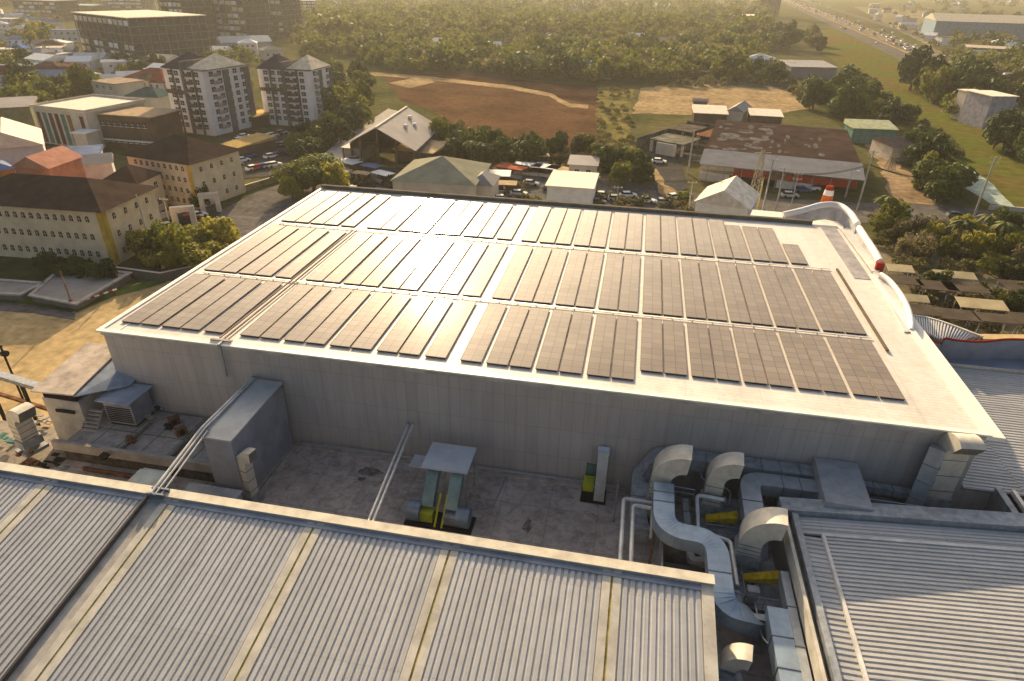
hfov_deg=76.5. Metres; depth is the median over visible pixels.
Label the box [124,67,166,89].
red roof house
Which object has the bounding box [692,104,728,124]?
cream shed
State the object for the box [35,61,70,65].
town house
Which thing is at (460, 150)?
tree
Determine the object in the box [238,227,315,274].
solar array
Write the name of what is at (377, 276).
solar array
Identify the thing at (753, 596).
handrail
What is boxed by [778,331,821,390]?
solar array
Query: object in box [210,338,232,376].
junction duct
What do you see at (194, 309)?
solar array
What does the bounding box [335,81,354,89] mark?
tree
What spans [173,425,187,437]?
condenser unit
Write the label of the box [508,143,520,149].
tree
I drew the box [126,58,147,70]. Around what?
tree
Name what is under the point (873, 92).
tree
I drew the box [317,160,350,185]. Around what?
tree
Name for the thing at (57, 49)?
town house
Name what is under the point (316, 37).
woodland
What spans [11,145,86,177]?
salmon house
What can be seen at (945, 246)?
tree
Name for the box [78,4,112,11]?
pale roof hall
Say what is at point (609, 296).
solar array
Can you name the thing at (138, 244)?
tree
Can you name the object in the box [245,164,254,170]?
parked car
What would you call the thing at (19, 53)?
tree
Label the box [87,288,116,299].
barrier
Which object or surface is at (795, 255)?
solar array
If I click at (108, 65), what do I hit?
town house
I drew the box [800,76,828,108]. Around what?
tree
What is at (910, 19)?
roadside house
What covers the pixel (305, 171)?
tree
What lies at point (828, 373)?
solar array
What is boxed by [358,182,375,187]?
parked car
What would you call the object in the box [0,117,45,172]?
white gable hall
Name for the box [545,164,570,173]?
market stall
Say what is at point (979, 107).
corner house
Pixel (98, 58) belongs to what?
town house
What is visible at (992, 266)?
tree
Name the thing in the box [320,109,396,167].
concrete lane
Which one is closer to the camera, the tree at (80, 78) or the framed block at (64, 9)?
the tree at (80, 78)
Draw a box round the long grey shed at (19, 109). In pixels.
[0,96,38,127]
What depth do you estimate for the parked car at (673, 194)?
166.40 m
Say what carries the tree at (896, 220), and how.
on the car park ground at (985, 275)
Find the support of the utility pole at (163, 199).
on the ground at (384, 94)
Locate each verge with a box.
[0,280,165,311]
[785,0,1016,99]
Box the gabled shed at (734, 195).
[694,176,759,214]
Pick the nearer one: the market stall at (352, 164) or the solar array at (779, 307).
the solar array at (779, 307)
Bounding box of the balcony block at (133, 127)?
[95,106,184,148]
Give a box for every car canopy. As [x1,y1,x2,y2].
[884,263,914,285]
[886,274,923,294]
[903,293,929,304]
[909,303,941,318]
[912,279,960,303]
[932,269,977,282]
[932,307,982,332]
[935,280,990,302]
[952,296,1009,324]
[967,311,1019,333]
[996,279,1023,291]
[1002,311,1023,333]
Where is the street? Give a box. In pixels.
[219,167,1008,242]
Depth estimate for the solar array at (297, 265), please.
78.02 m
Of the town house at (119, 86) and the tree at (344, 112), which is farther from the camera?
the town house at (119, 86)
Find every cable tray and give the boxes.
[204,271,871,338]
[279,222,829,269]
[836,268,888,351]
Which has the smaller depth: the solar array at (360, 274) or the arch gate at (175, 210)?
the solar array at (360, 274)
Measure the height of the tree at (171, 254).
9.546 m
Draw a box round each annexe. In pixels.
[340,141,375,160]
[750,210,843,228]
[950,89,976,119]
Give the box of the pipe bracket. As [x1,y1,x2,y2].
[146,486,169,497]
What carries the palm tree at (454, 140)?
on the ground at (384, 94)
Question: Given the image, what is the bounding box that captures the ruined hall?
[636,121,714,162]
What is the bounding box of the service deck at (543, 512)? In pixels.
[0,420,773,680]
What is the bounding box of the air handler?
[94,383,154,426]
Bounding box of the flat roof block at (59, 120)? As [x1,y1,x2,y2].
[29,94,145,147]
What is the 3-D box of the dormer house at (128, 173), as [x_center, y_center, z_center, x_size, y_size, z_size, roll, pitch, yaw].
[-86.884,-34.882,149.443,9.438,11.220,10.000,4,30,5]
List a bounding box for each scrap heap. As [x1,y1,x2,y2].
[0,432,13,443]
[15,451,39,465]
[34,413,51,424]
[36,452,65,468]
[49,464,68,470]
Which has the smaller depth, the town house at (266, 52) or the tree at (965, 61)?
the tree at (965, 61)
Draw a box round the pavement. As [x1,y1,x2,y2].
[347,163,631,181]
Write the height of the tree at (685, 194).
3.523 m
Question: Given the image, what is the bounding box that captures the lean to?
[392,140,445,161]
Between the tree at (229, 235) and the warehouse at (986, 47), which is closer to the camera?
the tree at (229, 235)
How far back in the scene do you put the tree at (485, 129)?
211.96 m
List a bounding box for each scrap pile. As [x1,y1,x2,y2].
[99,452,110,460]
[125,435,137,443]
[145,413,155,419]
[163,423,172,429]
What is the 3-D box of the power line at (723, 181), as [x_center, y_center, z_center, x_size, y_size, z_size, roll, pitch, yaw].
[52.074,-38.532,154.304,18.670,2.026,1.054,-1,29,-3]
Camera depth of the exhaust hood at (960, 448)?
49.99 m
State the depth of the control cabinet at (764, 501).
52.96 m
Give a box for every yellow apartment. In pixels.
[0,173,161,264]
[122,135,245,208]
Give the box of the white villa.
[749,53,774,64]
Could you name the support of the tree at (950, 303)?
on the car park ground at (985, 275)
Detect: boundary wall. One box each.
[116,264,198,280]
[160,204,195,218]
[245,178,276,190]
[988,205,1023,211]
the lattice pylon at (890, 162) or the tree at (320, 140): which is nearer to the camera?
the lattice pylon at (890, 162)
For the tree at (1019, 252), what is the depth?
127.18 m
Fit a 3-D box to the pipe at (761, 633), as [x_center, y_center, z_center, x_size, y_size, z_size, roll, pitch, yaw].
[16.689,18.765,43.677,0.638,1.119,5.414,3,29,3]
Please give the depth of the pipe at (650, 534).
50.55 m
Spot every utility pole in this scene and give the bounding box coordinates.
[60,271,72,301]
[135,194,145,228]
[159,197,169,219]
[687,130,694,173]
[688,181,696,206]
[756,177,764,209]
[762,158,777,210]
[774,167,788,211]
[789,173,802,209]
[856,150,878,210]
[973,156,1000,215]
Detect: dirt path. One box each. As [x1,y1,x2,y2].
[346,73,587,108]
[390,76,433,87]
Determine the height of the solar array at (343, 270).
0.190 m
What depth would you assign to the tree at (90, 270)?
116.31 m
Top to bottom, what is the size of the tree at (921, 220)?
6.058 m
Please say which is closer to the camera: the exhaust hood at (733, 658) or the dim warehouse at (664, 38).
the exhaust hood at (733, 658)
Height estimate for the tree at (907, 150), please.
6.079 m
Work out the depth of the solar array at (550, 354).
60.63 m
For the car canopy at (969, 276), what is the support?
on the car park ground at (985, 275)
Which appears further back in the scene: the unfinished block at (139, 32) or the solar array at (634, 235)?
the unfinished block at (139, 32)
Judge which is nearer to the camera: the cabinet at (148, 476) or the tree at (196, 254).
the cabinet at (148, 476)
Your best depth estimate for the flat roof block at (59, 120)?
205.47 m
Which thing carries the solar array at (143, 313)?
on the mall hall
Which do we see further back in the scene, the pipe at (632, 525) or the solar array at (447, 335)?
the solar array at (447, 335)
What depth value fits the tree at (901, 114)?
253.03 m
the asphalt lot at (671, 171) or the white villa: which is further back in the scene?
the white villa
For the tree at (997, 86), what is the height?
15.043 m
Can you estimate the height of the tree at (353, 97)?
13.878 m
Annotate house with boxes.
[0,14,13,17]
[0,18,18,27]
[0,21,8,33]
[0,29,4,39]
[0,47,17,50]
[0,65,92,88]
[0,160,14,176]
[2,35,28,45]
[5,43,30,50]
[8,25,23,29]
[9,13,26,18]
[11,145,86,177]
[15,20,28,25]
[24,53,65,63]
[28,18,47,21]
[28,48,55,54]
[28,69,66,80]
[31,39,54,48]
[34,40,65,48]
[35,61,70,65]
[37,46,64,52]
[39,14,56,18]
[44,19,64,28]
[48,45,79,52]
[49,29,80,41]
[53,144,103,154]
[54,39,73,44]
[56,52,73,55]
[64,56,99,72]
[64,62,89,67]
[72,52,110,57]
[81,152,115,178]
[89,77,144,96]
[94,54,108,67]
[100,58,137,73]
[100,74,115,77]
[102,164,167,211]
[115,70,140,76]
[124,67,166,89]
[124,86,170,108]
[132,73,151,86]
[137,55,151,63]
[143,81,164,89]
[145,63,163,68]
[147,54,178,62]
[210,46,232,51]
[238,39,258,55]
[259,46,283,59]
[390,156,490,194]
[477,171,500,196]
[565,4,578,10]
[868,3,880,7]
[868,8,877,13]
[869,136,914,161]
[873,13,883,19]
[882,8,891,12]
[894,15,905,21]
[897,22,918,29]
[902,18,917,21]
[922,12,930,16]
[923,32,937,40]
[935,36,960,45]
[951,4,967,8]
[957,90,1019,128]
[1004,42,1023,46]
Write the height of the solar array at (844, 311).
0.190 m
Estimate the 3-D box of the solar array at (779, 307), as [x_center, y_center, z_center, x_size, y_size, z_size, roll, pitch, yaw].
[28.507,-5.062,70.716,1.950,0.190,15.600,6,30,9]
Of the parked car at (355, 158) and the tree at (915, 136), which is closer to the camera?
the parked car at (355, 158)
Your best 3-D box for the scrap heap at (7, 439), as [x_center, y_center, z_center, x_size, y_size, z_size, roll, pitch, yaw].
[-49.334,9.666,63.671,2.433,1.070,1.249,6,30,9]
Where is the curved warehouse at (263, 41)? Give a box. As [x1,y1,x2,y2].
[216,35,271,51]
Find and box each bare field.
[384,71,600,160]
[448,75,598,105]
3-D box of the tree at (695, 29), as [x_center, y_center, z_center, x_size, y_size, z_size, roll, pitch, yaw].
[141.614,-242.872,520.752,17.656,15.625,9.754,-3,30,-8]
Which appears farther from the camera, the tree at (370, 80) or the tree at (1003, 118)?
the tree at (370, 80)
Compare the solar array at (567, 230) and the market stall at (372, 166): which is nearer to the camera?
the solar array at (567, 230)
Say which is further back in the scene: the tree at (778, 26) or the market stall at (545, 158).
the tree at (778, 26)
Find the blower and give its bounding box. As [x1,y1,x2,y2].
[580,446,609,504]
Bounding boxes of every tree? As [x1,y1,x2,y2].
[1,57,22,63]
[3,68,23,78]
[5,60,15,68]
[11,45,32,60]
[11,59,38,77]
[23,24,36,32]
[23,30,36,48]
[26,21,37,28]
[26,26,52,38]
[30,251,48,273]
[32,79,57,94]
[33,79,59,89]
[36,252,57,274]
[38,21,47,27]
[46,256,66,273]
[50,75,66,89]
[52,263,80,276]
[64,254,84,264]
[65,63,97,96]
[65,263,86,276]
[77,262,106,278]
[81,258,94,267]
[97,258,117,277]
[111,53,121,58]
[114,63,129,73]
[122,54,142,59]
[125,229,147,253]
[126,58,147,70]
[130,238,155,265]
[137,248,163,267]
[142,219,165,252]
[149,51,165,63]
[156,222,186,269]
[163,233,200,249]
[179,223,217,247]
[181,240,228,266]
[183,185,208,202]
[191,187,210,206]
[195,215,241,245]
[269,152,344,189]
[277,176,305,198]
[283,131,302,147]
[283,135,299,148]
[285,140,306,157]
[288,139,318,156]
[292,122,308,135]
[302,124,329,143]
[304,118,310,130]
[304,136,325,149]
[305,136,321,151]
[310,110,336,131]
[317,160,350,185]
[320,85,347,113]
[320,128,339,145]
[326,117,355,142]
[327,61,346,79]
[328,63,340,72]
[329,57,345,73]
[330,104,361,129]
[332,70,346,86]
[334,85,345,97]
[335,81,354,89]
[345,88,366,113]
[346,60,368,79]
[346,78,374,105]
[348,55,368,68]
[350,102,374,128]
[351,70,376,86]
[352,62,369,80]
[428,115,449,140]
[432,135,444,140]
[442,141,461,157]
[445,137,462,157]
[447,123,457,139]
[450,130,466,137]
[453,134,470,158]
[461,140,478,157]
[464,126,487,143]
[465,140,489,161]
[473,143,492,161]
[479,126,491,134]
[484,139,514,163]
[486,128,502,138]
[487,133,498,143]
[494,135,510,158]
[506,136,518,143]
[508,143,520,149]
[508,148,532,162]
[510,148,523,154]
[513,140,530,153]
[519,131,544,148]
[523,137,548,161]
[534,34,550,42]
[545,26,558,36]
[545,129,567,153]
[552,37,561,43]
[570,134,586,154]
[581,132,595,153]
[587,142,603,154]
[591,145,616,171]
[608,160,632,186]
[609,51,621,62]
[612,143,627,164]
[620,148,651,164]
[628,151,651,168]
[632,158,655,183]
[674,53,696,64]
[676,191,693,202]
[680,27,699,35]
[719,50,745,72]
[728,62,750,82]
[751,55,767,73]
[752,68,768,79]
[761,57,781,69]
[763,62,785,83]
[766,21,783,33]
[771,31,789,50]
[772,61,790,82]
[781,19,805,48]
[800,73,817,91]
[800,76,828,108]
[802,31,822,45]
[805,23,819,44]
[810,35,827,51]
[812,82,841,104]
[826,81,870,120]
[830,68,856,86]
[840,63,868,79]
[843,75,868,88]
[845,92,875,118]
[856,80,893,100]
[867,212,893,232]
[872,98,885,114]
[874,195,899,215]
[878,112,894,123]
[879,198,913,227]
[880,101,909,123]
[882,219,912,241]
[887,96,903,105]
[887,216,911,235]
[893,237,912,255]
[895,232,917,251]
[897,44,934,90]
[897,210,915,231]
[901,125,934,143]
[903,104,922,124]
[903,145,914,165]
[909,133,950,170]
[909,157,944,195]
[911,150,947,189]
[912,65,937,98]
[912,229,938,256]
[912,274,929,290]
[913,220,924,233]
[914,132,952,150]
[914,212,929,234]
[917,220,946,240]
[917,232,939,244]
[918,54,952,75]
[918,152,959,171]
[919,65,954,103]
[923,163,965,203]
[923,269,954,280]
[927,214,951,235]
[938,160,979,186]
[938,235,959,256]
[941,141,956,161]
[943,297,959,308]
[945,62,968,94]
[946,219,977,255]
[946,229,978,237]
[950,213,987,232]
[952,50,987,73]
[952,231,972,252]
[952,247,971,258]
[954,72,999,91]
[961,229,996,254]
[963,76,1008,92]
[966,61,1000,85]
[973,213,1005,233]
[974,309,994,324]
[975,250,1011,275]
[980,294,995,299]
[982,106,1023,145]
[983,123,1020,145]
[984,236,1008,253]
[986,109,1014,148]
[986,206,1023,235]
[988,221,1022,251]
[989,228,1005,238]
[993,232,1021,253]
[998,257,1023,280]
[998,289,1019,308]
[1000,121,1023,156]
[1001,73,1013,84]
[1004,78,1019,94]
[1005,236,1023,256]
[1007,295,1023,312]
[1009,67,1023,86]
[1011,242,1023,262]
[1012,131,1023,145]
[1013,142,1023,162]
[1014,77,1023,107]
[1016,289,1023,304]
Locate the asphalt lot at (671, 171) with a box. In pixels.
[644,153,687,194]
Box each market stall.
[341,158,362,171]
[352,170,371,182]
[359,162,383,176]
[371,169,394,184]
[489,169,510,179]
[494,162,528,178]
[499,180,516,193]
[512,161,542,175]
[533,162,561,177]
[534,153,549,163]
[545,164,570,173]
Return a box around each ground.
[0,0,1023,311]
[875,230,1023,333]
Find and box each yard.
[0,281,171,379]
[0,378,53,427]
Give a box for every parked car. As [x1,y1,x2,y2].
[167,219,187,224]
[178,216,190,221]
[181,213,201,219]
[195,210,208,216]
[237,133,248,136]
[240,156,250,161]
[242,129,255,133]
[243,152,256,157]
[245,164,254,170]
[253,163,259,169]
[258,163,270,168]
[263,152,277,158]
[263,162,269,168]
[269,161,280,167]
[277,150,288,156]
[349,156,362,160]
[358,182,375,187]
[495,194,506,196]
[510,189,527,194]
[523,179,538,185]
[593,197,606,204]
[595,190,606,197]
[608,194,624,200]
[619,191,637,197]
[628,202,643,206]
[640,195,654,203]
[652,157,665,163]
[655,197,671,204]
[666,192,683,198]
[780,191,799,197]
[793,186,811,192]
[945,210,963,217]
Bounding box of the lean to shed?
[30,342,134,439]
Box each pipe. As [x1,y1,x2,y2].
[148,376,253,496]
[153,376,255,496]
[158,428,209,497]
[300,441,621,487]
[367,422,409,519]
[372,423,413,520]
[472,476,506,508]
[612,480,619,521]
[618,497,651,559]
[629,504,651,561]
[648,488,655,540]
[648,529,654,563]
[695,494,740,589]
[701,472,730,506]
[753,599,767,644]
[870,498,924,506]
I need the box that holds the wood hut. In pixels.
[636,55,652,60]
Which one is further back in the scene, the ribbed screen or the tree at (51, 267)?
the tree at (51, 267)
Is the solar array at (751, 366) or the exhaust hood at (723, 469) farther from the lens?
the solar array at (751, 366)
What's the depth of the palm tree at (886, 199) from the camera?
146.21 m
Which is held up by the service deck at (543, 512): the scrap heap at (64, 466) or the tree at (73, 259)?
the scrap heap at (64, 466)
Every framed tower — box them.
[157,0,219,43]
[211,0,275,40]
[268,0,304,36]
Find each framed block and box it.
[11,0,80,20]
[101,0,155,10]
[300,0,315,10]
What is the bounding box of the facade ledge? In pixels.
[977,334,1023,340]
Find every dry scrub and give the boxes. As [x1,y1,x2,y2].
[594,85,634,148]
[854,6,950,58]
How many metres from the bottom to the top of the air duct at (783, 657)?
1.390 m
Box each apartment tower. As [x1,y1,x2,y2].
[160,52,256,135]
[256,54,333,125]
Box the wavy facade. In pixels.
[931,337,1023,359]
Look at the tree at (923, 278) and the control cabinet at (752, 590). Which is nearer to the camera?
the control cabinet at (752, 590)
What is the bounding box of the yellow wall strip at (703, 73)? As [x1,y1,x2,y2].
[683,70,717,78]
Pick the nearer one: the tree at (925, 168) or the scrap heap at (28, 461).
the scrap heap at (28, 461)
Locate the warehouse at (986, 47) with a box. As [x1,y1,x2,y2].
[964,44,1021,52]
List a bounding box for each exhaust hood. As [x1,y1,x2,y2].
[6,402,48,457]
[236,448,264,502]
[645,444,692,535]
[695,452,743,524]
[718,643,752,680]
[728,507,787,584]
[923,432,986,507]
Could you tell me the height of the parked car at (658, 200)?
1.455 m
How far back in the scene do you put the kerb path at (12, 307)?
107.91 m
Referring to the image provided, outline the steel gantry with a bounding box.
[0,371,46,425]
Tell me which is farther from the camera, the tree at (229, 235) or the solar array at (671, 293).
the tree at (229, 235)
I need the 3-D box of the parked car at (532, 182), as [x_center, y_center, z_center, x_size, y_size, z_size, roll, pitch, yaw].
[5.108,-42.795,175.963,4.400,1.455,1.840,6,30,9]
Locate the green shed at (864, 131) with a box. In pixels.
[843,119,898,143]
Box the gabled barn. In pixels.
[339,106,435,168]
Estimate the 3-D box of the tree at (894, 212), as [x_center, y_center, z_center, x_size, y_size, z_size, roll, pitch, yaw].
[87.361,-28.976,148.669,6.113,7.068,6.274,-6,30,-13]
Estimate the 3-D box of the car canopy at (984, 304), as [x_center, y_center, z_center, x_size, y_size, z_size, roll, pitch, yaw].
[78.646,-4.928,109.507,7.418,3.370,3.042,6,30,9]
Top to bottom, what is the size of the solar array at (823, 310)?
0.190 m
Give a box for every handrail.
[674,486,694,498]
[704,523,738,536]
[739,562,780,608]
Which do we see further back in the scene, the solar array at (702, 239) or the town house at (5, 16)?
the town house at (5, 16)
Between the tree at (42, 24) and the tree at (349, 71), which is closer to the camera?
the tree at (349, 71)
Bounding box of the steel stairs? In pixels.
[81,408,103,431]
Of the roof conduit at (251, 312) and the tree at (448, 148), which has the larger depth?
the tree at (448, 148)
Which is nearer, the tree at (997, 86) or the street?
the street
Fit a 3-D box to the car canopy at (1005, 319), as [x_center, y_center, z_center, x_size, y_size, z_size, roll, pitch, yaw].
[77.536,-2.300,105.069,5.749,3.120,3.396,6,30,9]
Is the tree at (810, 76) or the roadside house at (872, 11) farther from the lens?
the roadside house at (872, 11)
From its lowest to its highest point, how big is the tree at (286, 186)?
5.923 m
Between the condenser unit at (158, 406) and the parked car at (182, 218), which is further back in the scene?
the parked car at (182, 218)
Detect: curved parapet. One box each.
[782,202,860,232]
[856,225,884,272]
[878,272,914,329]
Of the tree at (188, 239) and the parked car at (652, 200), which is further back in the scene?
the parked car at (652, 200)
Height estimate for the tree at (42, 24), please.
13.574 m
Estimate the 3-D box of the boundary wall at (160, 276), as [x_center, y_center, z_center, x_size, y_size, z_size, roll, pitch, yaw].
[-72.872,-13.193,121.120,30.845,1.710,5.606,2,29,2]
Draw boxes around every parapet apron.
[840,227,879,272]
[872,272,909,332]
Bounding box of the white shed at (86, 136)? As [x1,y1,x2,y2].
[69,129,100,145]
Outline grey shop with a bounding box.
[567,154,599,172]
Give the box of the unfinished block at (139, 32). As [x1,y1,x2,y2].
[71,10,211,56]
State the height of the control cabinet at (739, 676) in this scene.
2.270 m
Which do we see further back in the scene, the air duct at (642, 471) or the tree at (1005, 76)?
the tree at (1005, 76)
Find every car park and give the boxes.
[163,201,222,244]
[219,127,297,178]
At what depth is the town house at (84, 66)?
330.26 m
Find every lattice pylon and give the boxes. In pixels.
[751,150,770,204]
[883,153,899,170]
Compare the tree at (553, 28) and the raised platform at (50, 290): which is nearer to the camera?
the raised platform at (50, 290)
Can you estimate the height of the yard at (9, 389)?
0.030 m
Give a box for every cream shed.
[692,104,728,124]
[747,108,783,124]
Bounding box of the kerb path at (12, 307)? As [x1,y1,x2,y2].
[0,302,74,319]
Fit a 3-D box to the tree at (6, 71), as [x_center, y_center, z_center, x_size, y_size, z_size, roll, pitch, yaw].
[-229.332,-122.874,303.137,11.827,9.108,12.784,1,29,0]
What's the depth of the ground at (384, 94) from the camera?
274.15 m
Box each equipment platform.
[694,498,740,541]
[738,556,782,612]
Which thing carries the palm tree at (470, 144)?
on the ground at (384, 94)
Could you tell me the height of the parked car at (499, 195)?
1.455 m
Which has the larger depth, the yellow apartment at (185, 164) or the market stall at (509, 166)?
the market stall at (509, 166)
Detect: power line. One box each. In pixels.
[598,169,686,181]
[695,174,768,182]
[771,164,870,174]
[871,165,987,179]
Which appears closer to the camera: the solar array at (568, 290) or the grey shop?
the solar array at (568, 290)
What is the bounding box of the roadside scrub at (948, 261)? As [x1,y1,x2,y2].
[56,5,1023,333]
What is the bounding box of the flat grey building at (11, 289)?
[0,278,41,299]
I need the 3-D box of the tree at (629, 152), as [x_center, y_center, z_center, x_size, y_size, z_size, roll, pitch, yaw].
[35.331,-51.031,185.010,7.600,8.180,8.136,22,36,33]
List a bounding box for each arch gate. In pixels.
[169,205,197,228]
[197,192,221,211]
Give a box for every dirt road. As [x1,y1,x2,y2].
[653,169,676,199]
[865,143,936,204]
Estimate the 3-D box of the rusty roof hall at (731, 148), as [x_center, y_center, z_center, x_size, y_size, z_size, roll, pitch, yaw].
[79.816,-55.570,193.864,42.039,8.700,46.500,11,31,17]
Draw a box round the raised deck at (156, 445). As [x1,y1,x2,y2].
[51,411,214,481]
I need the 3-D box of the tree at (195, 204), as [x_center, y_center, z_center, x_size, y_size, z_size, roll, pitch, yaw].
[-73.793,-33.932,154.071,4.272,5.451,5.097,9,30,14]
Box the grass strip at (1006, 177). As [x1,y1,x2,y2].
[814,26,1023,215]
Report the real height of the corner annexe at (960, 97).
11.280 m
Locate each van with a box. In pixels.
[507,194,524,198]
[811,184,820,190]
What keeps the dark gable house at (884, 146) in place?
on the ground at (384, 94)
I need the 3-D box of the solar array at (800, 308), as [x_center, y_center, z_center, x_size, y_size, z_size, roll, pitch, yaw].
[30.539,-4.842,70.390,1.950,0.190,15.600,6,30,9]
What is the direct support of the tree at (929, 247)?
on the car park ground at (985, 275)
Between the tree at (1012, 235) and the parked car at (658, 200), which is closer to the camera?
the tree at (1012, 235)
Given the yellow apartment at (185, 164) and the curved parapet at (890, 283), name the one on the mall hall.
the curved parapet at (890, 283)
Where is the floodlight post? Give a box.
[0,345,23,398]
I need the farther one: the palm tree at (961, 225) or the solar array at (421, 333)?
the palm tree at (961, 225)
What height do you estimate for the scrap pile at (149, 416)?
0.594 m
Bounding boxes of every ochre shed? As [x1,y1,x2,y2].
[221,133,276,157]
[249,109,269,127]
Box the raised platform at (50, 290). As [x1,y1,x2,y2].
[28,270,132,309]
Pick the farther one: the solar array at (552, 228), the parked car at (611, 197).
the parked car at (611, 197)
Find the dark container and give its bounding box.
[692,98,708,110]
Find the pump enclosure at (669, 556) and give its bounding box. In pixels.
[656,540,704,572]
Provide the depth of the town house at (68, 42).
429.14 m
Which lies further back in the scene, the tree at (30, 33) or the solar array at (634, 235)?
the tree at (30, 33)
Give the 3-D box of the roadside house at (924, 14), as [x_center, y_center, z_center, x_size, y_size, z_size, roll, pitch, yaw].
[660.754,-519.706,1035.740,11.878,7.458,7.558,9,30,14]
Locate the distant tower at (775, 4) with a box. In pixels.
[760,0,780,16]
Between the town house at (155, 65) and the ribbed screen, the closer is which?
the ribbed screen
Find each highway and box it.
[781,0,1023,113]
[787,0,1014,93]
[804,0,955,48]
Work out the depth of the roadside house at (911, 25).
764.66 m
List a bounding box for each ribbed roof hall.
[0,462,718,680]
[771,497,1023,680]
[946,359,1023,512]
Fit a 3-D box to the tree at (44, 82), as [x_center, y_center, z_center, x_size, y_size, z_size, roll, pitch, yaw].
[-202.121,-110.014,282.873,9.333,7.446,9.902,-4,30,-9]
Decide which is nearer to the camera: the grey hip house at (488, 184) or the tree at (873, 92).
the grey hip house at (488, 184)
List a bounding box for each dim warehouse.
[659,37,674,41]
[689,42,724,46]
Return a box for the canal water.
[961,164,1013,206]
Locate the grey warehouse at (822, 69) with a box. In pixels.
[780,60,837,78]
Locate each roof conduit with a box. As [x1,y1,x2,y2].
[219,230,353,338]
[224,230,356,338]
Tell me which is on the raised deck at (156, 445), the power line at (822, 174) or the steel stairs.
the steel stairs
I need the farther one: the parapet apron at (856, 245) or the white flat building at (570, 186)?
the white flat building at (570, 186)
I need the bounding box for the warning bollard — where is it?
[821,185,833,201]
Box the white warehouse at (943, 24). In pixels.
[920,13,1023,40]
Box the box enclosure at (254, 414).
[201,378,294,499]
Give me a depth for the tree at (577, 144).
202.78 m
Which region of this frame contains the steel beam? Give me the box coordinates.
[81,466,133,477]
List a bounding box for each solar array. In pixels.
[122,274,210,323]
[140,275,226,325]
[161,277,244,328]
[181,279,262,330]
[204,224,285,271]
[204,281,283,333]
[221,226,299,273]
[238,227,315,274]
[240,284,314,337]
[255,228,330,276]
[260,286,332,339]
[275,230,346,278]
[281,190,337,221]
[284,288,353,342]
[295,191,350,222]
[305,232,373,281]
[305,289,371,344]
[310,192,363,224]
[323,233,388,283]
[324,193,376,225]
[329,292,393,347]
[341,194,391,226]
[343,234,405,285]
[351,293,411,350]
[360,236,421,286]
[366,196,413,228]
[376,296,434,353]
[381,197,426,230]
[382,237,439,288]
[398,198,441,231]
[398,297,453,355]
[399,239,454,290]
[413,199,454,232]
[421,240,473,292]
[425,300,476,358]
[430,200,470,234]
[440,241,488,294]
[445,201,483,235]
[460,303,506,362]
[462,243,507,296]
[463,202,499,237]
[478,203,513,238]
[486,305,529,365]
[492,245,533,299]
[497,205,528,239]
[509,307,549,368]
[514,247,551,302]
[521,206,550,241]
[533,248,568,303]
[535,309,571,371]
[539,207,566,243]
[555,208,580,244]
[555,250,586,306]
[559,311,592,374]
[573,210,596,246]
[575,251,603,308]
[586,313,615,377]
[590,211,611,247]
[598,253,622,310]
[609,212,627,249]
[611,316,636,380]
[618,254,640,312]
[625,213,642,250]
[640,318,662,373]
[642,256,661,314]
[645,214,660,252]
[661,215,677,253]
[662,257,682,316]
[663,320,686,375]
[677,217,696,255]
[681,259,705,319]
[687,322,714,378]
[692,218,713,256]
[699,260,727,321]
[708,324,739,381]
[709,219,732,258]
[718,262,750,323]
[725,225,750,259]
[732,327,767,384]
[736,263,772,325]
[742,226,769,261]
[754,329,793,387]
[755,265,796,328]
[757,227,787,262]
[774,267,818,330]
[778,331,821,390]
[782,244,807,264]
[794,268,843,332]
[801,334,848,393]
[812,270,866,334]
[826,336,877,397]
[849,338,904,400]
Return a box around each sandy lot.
[631,84,807,114]
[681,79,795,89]
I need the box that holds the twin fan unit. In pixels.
[404,442,476,534]
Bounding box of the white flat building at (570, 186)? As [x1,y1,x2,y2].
[545,170,598,203]
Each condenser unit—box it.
[153,402,164,410]
[167,414,180,425]
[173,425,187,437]
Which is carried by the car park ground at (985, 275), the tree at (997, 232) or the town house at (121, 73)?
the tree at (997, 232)
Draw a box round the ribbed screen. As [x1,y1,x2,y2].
[913,314,983,341]
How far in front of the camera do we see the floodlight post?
82.60 m
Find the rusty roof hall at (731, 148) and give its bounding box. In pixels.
[698,120,864,195]
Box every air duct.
[628,446,814,541]
[651,481,765,641]
[681,498,765,623]
[738,472,818,561]
[764,606,802,680]
[777,571,812,680]
[812,456,872,510]
[864,481,932,498]
[868,494,902,504]
[905,443,946,505]
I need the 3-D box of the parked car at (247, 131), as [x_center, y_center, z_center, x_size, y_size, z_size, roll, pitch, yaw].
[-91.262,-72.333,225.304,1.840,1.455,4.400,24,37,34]
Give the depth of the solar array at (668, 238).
85.92 m
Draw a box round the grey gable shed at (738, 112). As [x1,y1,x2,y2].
[727,100,751,121]
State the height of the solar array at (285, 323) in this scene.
0.190 m
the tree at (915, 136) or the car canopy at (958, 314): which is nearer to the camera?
the car canopy at (958, 314)
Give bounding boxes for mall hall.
[95,184,1005,507]
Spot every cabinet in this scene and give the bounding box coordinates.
[127,468,174,488]
[183,482,242,499]
[719,672,741,680]
[745,584,759,604]
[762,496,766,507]
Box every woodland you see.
[0,0,1023,75]
[0,0,1023,114]
[307,0,1023,73]

